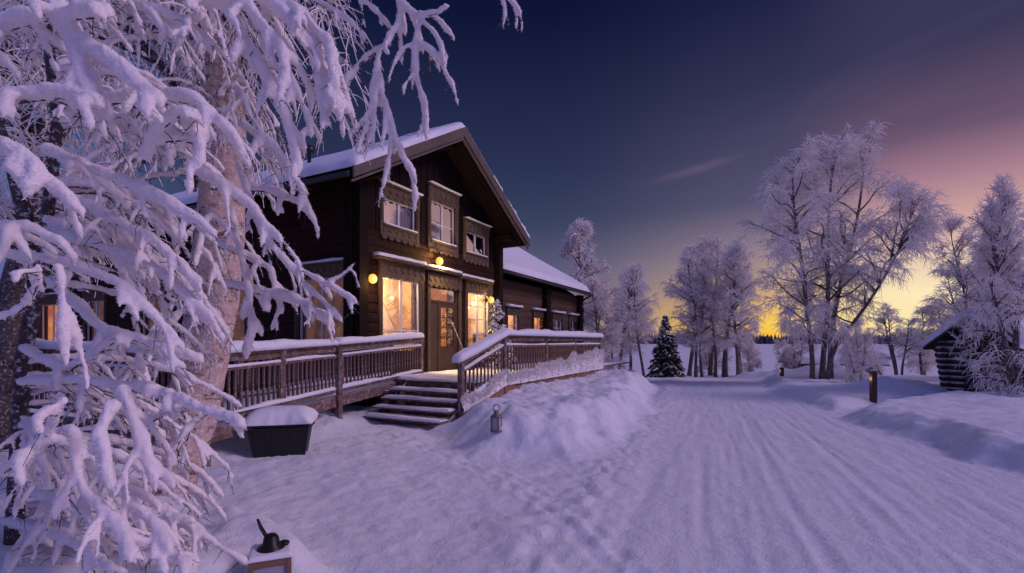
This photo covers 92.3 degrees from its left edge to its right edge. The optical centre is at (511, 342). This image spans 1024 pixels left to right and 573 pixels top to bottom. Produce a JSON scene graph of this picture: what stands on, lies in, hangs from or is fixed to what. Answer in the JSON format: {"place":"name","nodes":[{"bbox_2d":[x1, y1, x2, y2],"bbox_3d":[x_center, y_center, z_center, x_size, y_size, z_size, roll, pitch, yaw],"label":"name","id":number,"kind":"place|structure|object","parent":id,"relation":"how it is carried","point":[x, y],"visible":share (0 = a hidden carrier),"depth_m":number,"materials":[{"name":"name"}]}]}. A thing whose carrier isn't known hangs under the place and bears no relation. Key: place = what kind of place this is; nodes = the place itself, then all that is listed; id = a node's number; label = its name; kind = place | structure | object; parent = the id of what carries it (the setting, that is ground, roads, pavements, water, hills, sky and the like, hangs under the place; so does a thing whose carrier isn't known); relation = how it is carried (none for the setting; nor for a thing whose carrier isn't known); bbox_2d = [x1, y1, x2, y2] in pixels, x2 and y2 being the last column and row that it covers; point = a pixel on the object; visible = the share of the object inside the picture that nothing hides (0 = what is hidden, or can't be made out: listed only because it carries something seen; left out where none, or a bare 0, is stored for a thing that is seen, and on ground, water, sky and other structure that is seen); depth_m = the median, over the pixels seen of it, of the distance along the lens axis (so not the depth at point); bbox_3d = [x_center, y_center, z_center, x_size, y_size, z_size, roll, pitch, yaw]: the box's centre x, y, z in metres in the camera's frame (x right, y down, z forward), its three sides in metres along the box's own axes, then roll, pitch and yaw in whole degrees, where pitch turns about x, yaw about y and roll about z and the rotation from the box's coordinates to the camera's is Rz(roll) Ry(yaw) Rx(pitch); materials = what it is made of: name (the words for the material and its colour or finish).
{"place":"outdoors","nodes":[
{"label":"outdoors","id":0,"kind":"place"},
{"bbox_2d":[0,375,1002,572],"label":"ground","id":1,"kind":"structure","parent":0,"point":[353,490],"depth_m":5.51,"materials":[{"name":"white snow"}]},
{"bbox_2d":[0,0,170,450],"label":"birch tree","id":2,"kind":"object","parent":1,"relation":"on","point":[10,331],"visible":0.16,"depth_m":7.11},
{"bbox_2d":[0,455,327,572],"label":"snow bank","id":3,"kind":"structure","parent":1,"relation":"on","point":[239,531],"depth_m":3.39,"materials":[{"name":"white snow"}]},
{"bbox_2d":[0,0,362,572],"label":"snow laden tree","id":4,"kind":"object","parent":3,"relation":"on","point":[104,497],"visible":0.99,"depth_m":2.59,"materials":[{"name":"white snow"}]},
{"bbox_2d":[248,519,292,572],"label":"lantern","id":5,"kind":"object","parent":3,"relation":"on","point":[272,553],"visible":0.98,"depth_m":3.08,"materials":[{"name":"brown wood"}]},
{"bbox_2d":[0,0,523,496],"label":"birch tree","id":6,"kind":"object","parent":1,"relation":"on","point":[222,258],"visible":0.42,"depth_m":4.21,"materials":[{"name":"white plant"}]},
{"bbox_2d":[245,405,318,457],"bbox_3d":[-3.465,1.332,7.443,0.973,0.739,0.738,0,0,-14],"label":"grit bin","id":7,"kind":"object","parent":1,"relation":"on","point":[280,431],"visible":1,"depth_m":7.20,"materials":[{"name":"black plastic"}]},
{"bbox_2d":[22,122,593,402],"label":"log lodge","id":8,"kind":"structure","parent":1,"relation":"on","point":[464,223],"depth_m":13.76,"materials":[{"name":"brown wood"}]},
{"bbox_2d":[38,292,58,339],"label":"window","id":9,"kind":"structure","parent":8,"relation":"in","point":[50,300],"depth_m":19.58,"materials":[{"name":"brown paint"}]},
{"bbox_2d":[78,287,107,340],"bbox_3d":[-14.769,-0.836,17.548,1.740,2.153,0.587,0,0,28],"label":"window","id":10,"kind":"structure","parent":8,"relation":"in","point":[100,301],"depth_m":17.64,"materials":[{"name":"brown paint"}]},
{"bbox_2d":[138,281,167,334],"bbox_3d":[-11.415,-0.836,15.761,1.740,2.153,0.587,0,0,28],"label":"window","id":11,"kind":"structure","parent":8,"relation":"in","point":[155,301],"depth_m":16.02,"materials":[{"name":"brown paint"}]},
{"bbox_2d":[232,277,247,340],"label":"window","id":12,"kind":"structure","parent":8,"relation":"in","point":[239,333],"depth_m":14.16,"materials":[{"name":"white paint"}]},
{"bbox_2d":[294,257,342,339],"bbox_3d":[-4.662,-0.886,12.166,1.940,2.253,0.587,0,0,28],"label":"window","id":13,"kind":"structure","parent":8,"relation":"in","point":[327,268],"depth_m":12.32,"materials":[{"name":"white paint"}]},
{"bbox_2d":[369,274,376,283],"bbox_3d":[-3.341,-1.500,11.649,0.319,0.235,0.208,0,0,28],"label":"wall lamp","id":14,"kind":"object","parent":8,"relation":"attached to","point":[372,278],"visible":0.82,"depth_m":11.55,"materials":[{"name":"glass"}]},
{"bbox_2d":[378,179,423,246],"bbox_3d":[-3.032,-3.299,12.838,0.687,1.458,1.606,0,0,28],"label":"window","id":15,"kind":"structure","parent":8,"relation":"in","point":[398,221],"depth_m":12.79,"materials":[{"name":"white paint"}]},
{"bbox_2d":[378,259,424,350],"bbox_3d":[-3.189,-0.922,13.023,0.934,2.325,1.805,0,0,28],"label":"window","id":16,"kind":"structure","parent":8,"relation":"in","point":[397,295],"depth_m":13.49,"materials":[{"name":"white paint"}]},
{"bbox_2d":[433,257,442,265],"bbox_3d":[-2.110,-2.300,13.994,0.328,0.246,0.218,0,0,28],"label":"wall lamp","id":17,"kind":"object","parent":8,"relation":"attached to","point":[438,261],"visible":1,"depth_m":13.90,"materials":[{"name":"glass"}]},
{"bbox_2d":[426,181,461,257],"bbox_3d":[-2.144,-3.539,14.503,0.687,1.957,1.594,0,0,28],"label":"window","id":18,"kind":"structure","parent":8,"relation":"in","point":[442,220],"depth_m":14.69,"materials":[{"name":"white paint"}]},
{"bbox_2d":[426,271,461,371],"bbox_3d":[-2.166,-0.555,14.594,0.565,2.850,1.687,0,0,28],"label":"door","id":19,"kind":"structure","parent":8,"relation":"in","point":[439,355],"depth_m":14.48,"materials":[{"name":"brown wood"}]},
{"bbox_2d":[447,280,493,346],"bbox_3d":[-1.418,-0.893,16.352,0.932,2.265,1.672,0,0,28],"label":"window","id":20,"kind":"structure","parent":8,"relation":"in","point":[474,304],"depth_m":16.58,"materials":[{"name":"white paint"}]},
{"bbox_2d":[463,217,491,267],"bbox_3d":[-1.291,-3.219,16.108,0.687,1.417,1.589,0,0,28],"label":"window","id":21,"kind":"structure","parent":8,"relation":"in","point":[471,241],"depth_m":16.10,"materials":[{"name":"white paint"}]},
{"bbox_2d":[484,296,493,302],"bbox_3d":[-0.754,-1.420,16.506,0.319,0.235,0.209,0,0,28],"label":"wall lamp","id":22,"kind":"object","parent":8,"relation":"attached to","point":[490,299],"visible":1,"depth_m":16.42,"materials":[{"name":"glass"}]},
{"bbox_2d":[505,304,522,329],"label":"window","id":23,"kind":"structure","parent":8,"relation":"in","point":[512,310],"depth_m":19.76,"materials":[{"name":"white paint"}]},
{"bbox_2d":[532,307,545,329],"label":"window","id":24,"kind":"structure","parent":8,"relation":"in","point":[537,313],"depth_m":21.67,"materials":[{"name":"white paint"}]},
{"bbox_2d":[551,310,565,330],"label":"window","id":25,"kind":"structure","parent":8,"relation":"in","point":[556,315],"depth_m":23.61,"materials":[{"name":"white paint"}]},
{"bbox_2d":[568,313,579,330],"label":"window","id":26,"kind":"structure","parent":8,"relation":"in","point":[573,317],"depth_m":25.24,"materials":[{"name":"white paint"}]},
{"bbox_2d":[29,328,628,467],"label":"deck","id":27,"kind":"structure","parent":1,"relation":"on","point":[457,393],"depth_m":10.28,"materials":[{"name":"brown wood"}]},
{"bbox_2d":[451,323,472,369],"bbox_3d":[-1.437,0.159,14.507,0.545,1.429,0.508,0,0,28],"label":"snow shovel","id":28,"kind":"object","parent":27,"relation":"on","point":[467,363],"visible":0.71,"depth_m":14.44,"materials":[{"name":"brown wood"}]},
{"bbox_2d":[482,299,515,368],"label":"potted spruce","id":29,"kind":"object","parent":27,"relation":"on","point":[496,317],"visible":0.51,"depth_m":15.39,"materials":[{"name":"green plant"}]},
{"bbox_2d":[423,369,660,462],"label":"snow bank","id":30,"kind":"structure","parent":1,"relation":"on","point":[593,415],"depth_m":8.59,"materials":[{"name":"white snow"}]},
{"bbox_2d":[490,404,501,432],"bbox_3d":[-0.242,1.178,7.640,0.187,0.424,0.187,0,0,0],"label":"lantern","id":31,"kind":"object","parent":30,"relation":"on","point":[496,421],"visible":1,"depth_m":7.58,"materials":[{"name":"metal"}]},
{"bbox_2d":[556,217,614,327],"bbox_3d":[4.951,-2.796,32.702,4.233,10.722,4.490,0,0,0],"label":"tree","id":32,"kind":"object","parent":1,"relation":"on","point":[572,241],"visible":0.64,"depth_m":31.98,"materials":[{"name":"white plant"}]},
{"bbox_2d":[577,273,624,358],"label":"birch tree","id":33,"kind":"object","parent":1,"relation":"on","point":[600,307],"visible":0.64,"depth_m":26.78,"materials":[{"name":"white plant"}]},
{"bbox_2d":[592,321,634,369],"bbox_3d":[5.837,0.583,28.987,2.398,3.651,2.781,0,0,40],"label":"frosted bush","id":34,"kind":"object","parent":1,"relation":"on","point":[609,356],"visible":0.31,"depth_m":28.75,"materials":[{"name":"white plant"}]},
{"bbox_2d":[584,261,655,368],"bbox_3d":[6.563,-1.307,29.901,4.472,7.390,3.288,0,0,30],"label":"birch tree","id":35,"kind":"object","parent":1,"relation":"on","point":[616,310],"visible":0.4,"depth_m":29.78,"materials":[{"name":"white plant"}]},
{"bbox_2d":[611,285,655,369],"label":"birch tree","id":36,"kind":"object","parent":1,"relation":"on","point":[630,360],"visible":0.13,"depth_m":35.48,"materials":[{"name":"white plant"}]},
{"bbox_2d":[611,261,663,377],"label":"birch tree","id":37,"kind":"object","parent":1,"relation":"on","point":[638,291],"visible":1,"depth_m":24.91,"materials":[{"name":"white plant"}]},
{"bbox_2d":[646,315,685,377],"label":"spruce tree","id":38,"kind":"object","parent":1,"relation":"on","point":[668,362],"visible":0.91,"depth_m":27.67,"materials":[{"name":"green plant"}]},
{"bbox_2d":[659,239,726,375],"bbox_3d":[12.396,-2.240,32.954,4.965,9.570,4.554,0,0,-7],"label":"birch tree","id":39,"kind":"object","parent":1,"relation":"on","point":[700,250],"visible":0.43,"depth_m":32.75,"materials":[{"name":"white plant"}]},
{"bbox_2d":[667,251,731,376],"bbox_3d":[11.928,-1.684,31.108,3.976,8.264,3.521,0,0,-27],"label":"birch tree","id":40,"kind":"object","parent":1,"relation":"on","point":[694,261],"visible":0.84,"depth_m":30.91,"materials":[{"name":"white plant"}]},
{"bbox_2d":[678,229,747,374],"bbox_3d":[13.942,-2.491,34.075,4.799,10.195,6.365,0,0,28],"label":"birch tree","id":41,"kind":"object","parent":1,"relation":"on","point":[713,243],"visible":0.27,"depth_m":33.41,"materials":[{"name":"white plant"}]},
{"bbox_2d":[693,330,734,374],"bbox_3d":[14.195,0.767,34.809,2.920,3.833,2.517,0,0,30],"label":"frosted bush","id":42,"kind":"object","parent":1,"relation":"on","point":[705,362],"visible":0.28,"depth_m":34.88,"materials":[{"name":"white plant"}]},
{"bbox_2d":[686,236,762,376],"bbox_3d":[13.440,-2.161,30.953,5.115,9.298,3.761,0,0,15],"label":"birch tree","id":43,"kind":"object","parent":1,"relation":"on","point":[725,360],"visible":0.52,"depth_m":30.86,"materials":[{"name":"white plant"}]},
{"bbox_2d":[719,278,768,373],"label":"birch tree","id":44,"kind":"object","parent":1,"relation":"on","point":[753,318],"visible":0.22,"depth_m":33.74,"materials":[{"name":"white plant"}]},
{"bbox_2d":[734,339,763,372],"bbox_3d":[15.866,1.106,33.010,1.825,2.779,2.117,0,0,40],"label":"frosted bush","id":45,"kind":"object","parent":1,"relation":"on","point":[749,349],"visible":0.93,"depth_m":32.85,"materials":[{"name":"white plant"}]},
{"bbox_2d":[772,338,798,369],"bbox_3d":[17.896,1.095,31.886,1.808,2.752,2.097,0,0,-20],"label":"frosted bush","id":46,"kind":"object","parent":1,"relation":"on","point":[783,352],"visible":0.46,"depth_m":32.07,"materials":[{"name":"white plant"}]},
{"bbox_2d":[779,345,862,367],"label":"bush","id":47,"kind":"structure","parent":1,"relation":"on","point":[817,356],"depth_m":31.10,"materials":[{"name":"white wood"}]},
{"bbox_2d":[761,363,949,411],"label":"snow bank","id":48,"kind":"structure","parent":1,"relation":"on","point":[836,393],"depth_m":15.16,"materials":[{"name":"white snow"}]},
{"bbox_2d":[780,367,783,375],"bbox_3d":[11.255,1.489,20.499,0.141,0.933,0.144,0,0,12],"label":"bollard light","id":49,"kind":"object","parent":48,"relation":"on","point":[781,371],"visible":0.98,"depth_m":20.44,"materials":[{"name":"paint"}]},
{"bbox_2d":[726,116,962,379],"bbox_3d":[13.068,-3.732,19.139,7.575,10.925,6.699,0,0,-29],"label":"birch tree","id":50,"kind":"object","parent":48,"relation":"on","point":[846,146],"visible":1,"depth_m":19.06,"materials":[{"name":"white plant"}]},
{"bbox_2d":[839,336,882,382],"bbox_3d":[12.418,0.798,17.591,1.094,2.069,1.278,0,0,-40],"label":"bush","id":51,"kind":"object","parent":48,"relation":"on","point":[852,374],"visible":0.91,"depth_m":17.57,"materials":[{"name":"white plant"}]},
{"bbox_2d":[869,370,877,402],"bbox_3d":[9.845,1.356,13.399,0.152,1.222,0.155,0,0,12],"label":"bollard light","id":52,"kind":"object","parent":48,"relation":"on","point":[873,374],"visible":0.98,"depth_m":13.34,"materials":[{"name":"paint"}]},
{"bbox_2d":[921,308,1023,391],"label":"log hut","id":53,"kind":"object","parent":48,"relation":"on","point":[937,341],"visible":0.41,"depth_m":14.84,"materials":[{"name":"wood"}]},
{"bbox_2d":[965,343,997,391],"bbox_3d":[13.773,0.784,14.394,0.168,1.546,0.829,0,0,-12],"label":"door","id":54,"kind":"structure","parent":53,"relation":"in","point":[968,387],"depth_m":14.59,"materials":[{"name":"wood"}]},
{"bbox_2d":[929,214,1022,326],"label":"birch tree","id":55,"kind":"object","parent":48,"relation":"on","point":[960,241],"visible":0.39,"depth_m":18.65,"materials":[{"name":"white plant"}]},
{"bbox_2d":[836,318,892,374],"bbox_3d":[16.986,0.417,23.864,2.303,3.359,1.986,0,0,10],"label":"frosted bush","id":56,"kind":"object","parent":1,"relation":"on","point":[868,335],"visible":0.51,"depth_m":23.66,"materials":[{"name":"white plant"}]},
{"bbox_2d":[897,327,937,374],"bbox_3d":[27.608,0.739,33.075,2.783,3.653,2.399,0,0,-30],"label":"frosted bush","id":57,"kind":"object","parent":1,"relation":"on","point":[927,363],"visible":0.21,"depth_m":32.90,"materials":[{"name":"white plant"}]},
{"bbox_2d":[896,304,939,374],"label":"birch tree","id":58,"kind":"object","parent":1,"relation":"on","point":[924,311],"visible":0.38,"depth_m":30.98,"materials":[{"name":"white plant"}]},
{"bbox_2d":[840,390,1023,472],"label":"snow bank","id":59,"kind":"structure","parent":1,"relation":"on","point":[983,428],"depth_m":8.88,"materials":[{"name":"white snow"}]},
{"bbox_2d":[943,170,1023,390],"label":"birch tree","id":60,"kind":"object","parent":59,"relation":"on","point":[1005,200],"visible":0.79,"depth_m":13.60,"materials":[{"name":"white plant"}]},
{"bbox_2d":[955,266,1023,396],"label":"birch tree","id":61,"kind":"object","parent":59,"relation":"on","point":[1013,381],"visible":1,"depth_m":12.79,"materials":[{"name":"white plant"}]},
{"bbox_2d":[966,211,1023,313],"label":"birch tree","id":62,"kind":"object","parent":59,"relation":"on","point":[973,256],"visible":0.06,"depth_m":14.64,"materials":[{"name":"white plant"}]},
{"bbox_2d":[0,0,1023,338],"label":"sky","id":63,"kind":"structure","parent":0,"point":[656,124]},
{"bbox_2d":[590,344,938,375],"bbox_3d":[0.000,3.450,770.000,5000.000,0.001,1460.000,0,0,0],"label":"lake","id":64,"kind":"structure","parent":0,"point":[769,361],"depth_m":98.05,"materials":[{"name":"white snow"}]},
{"bbox_2d":[510,368,1023,572],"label":"road","id":65,"kind":"structure","parent":0,"point":[744,472],"depth_m":5.22,"materials":[{"name":"white snow"}]},
{"bbox_2d":[701,238,763,374],"bbox_3d":[13.464,-1.959,29.776,3.628,8.766,3.955,0,0,33],"label":"birch tree","id":66,"kind":"object","parent":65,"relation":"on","point":[736,252],"visible":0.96,"depth_m":29.64,"materials":[{"name":"white plant"}]},
{"bbox_2d":[778,308,820,368],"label":"birch tree","id":67,"kind":"object","parent":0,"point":[793,354],"visible":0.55,"depth_m":30.03,"materials":[{"name":"white plant"}]},
{"bbox_2d":[861,350,889,374],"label":"shed","id":68,"kind":"structure","parent":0,"point":[885,363],"depth_m":33.64,"materials":[{"name":"white wood"}]},
{"bbox_2d":[866,303,928,374],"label":"birch tree","id":69,"kind":"object","parent":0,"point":[886,314],"visible":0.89,"depth_m":27.02,"materials":[{"name":"white plant"}]},
{"bbox_2d":[917,303,954,374],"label":"birch tree","id":70,"kind":"object","parent":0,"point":[939,311],"visible":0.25,"depth_m":30.36,"materials":[{"name":"white plant"}]},
{"bbox_2d":[921,265,976,351],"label":"birch tree","id":71,"kind":"object","parent":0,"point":[939,301],"visible":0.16,"depth_m":27.76,"materials":[{"name":"white plant"}]},
{"bbox_2d":[934,240,1023,314],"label":"birch tree","id":72,"kind":"object","parent":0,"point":[958,288],"visible":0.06,"depth_m":25.72,"materials":[{"name":"white plant"}]},
{"bbox_3d":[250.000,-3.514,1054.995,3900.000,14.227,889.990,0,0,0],"label":"hills","id":73,"kind":"structure","parent":0,"visible":0},
{"bbox_2d":[591,333,923,343],"bbox_3d":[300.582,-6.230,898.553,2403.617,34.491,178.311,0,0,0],"label":"forest","id":74,"kind":"object","parent":73,"relation":"on","point":[762,339],"visible":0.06,"depth_m":927.92,"materials":[{"name":"plant"}]}
]}

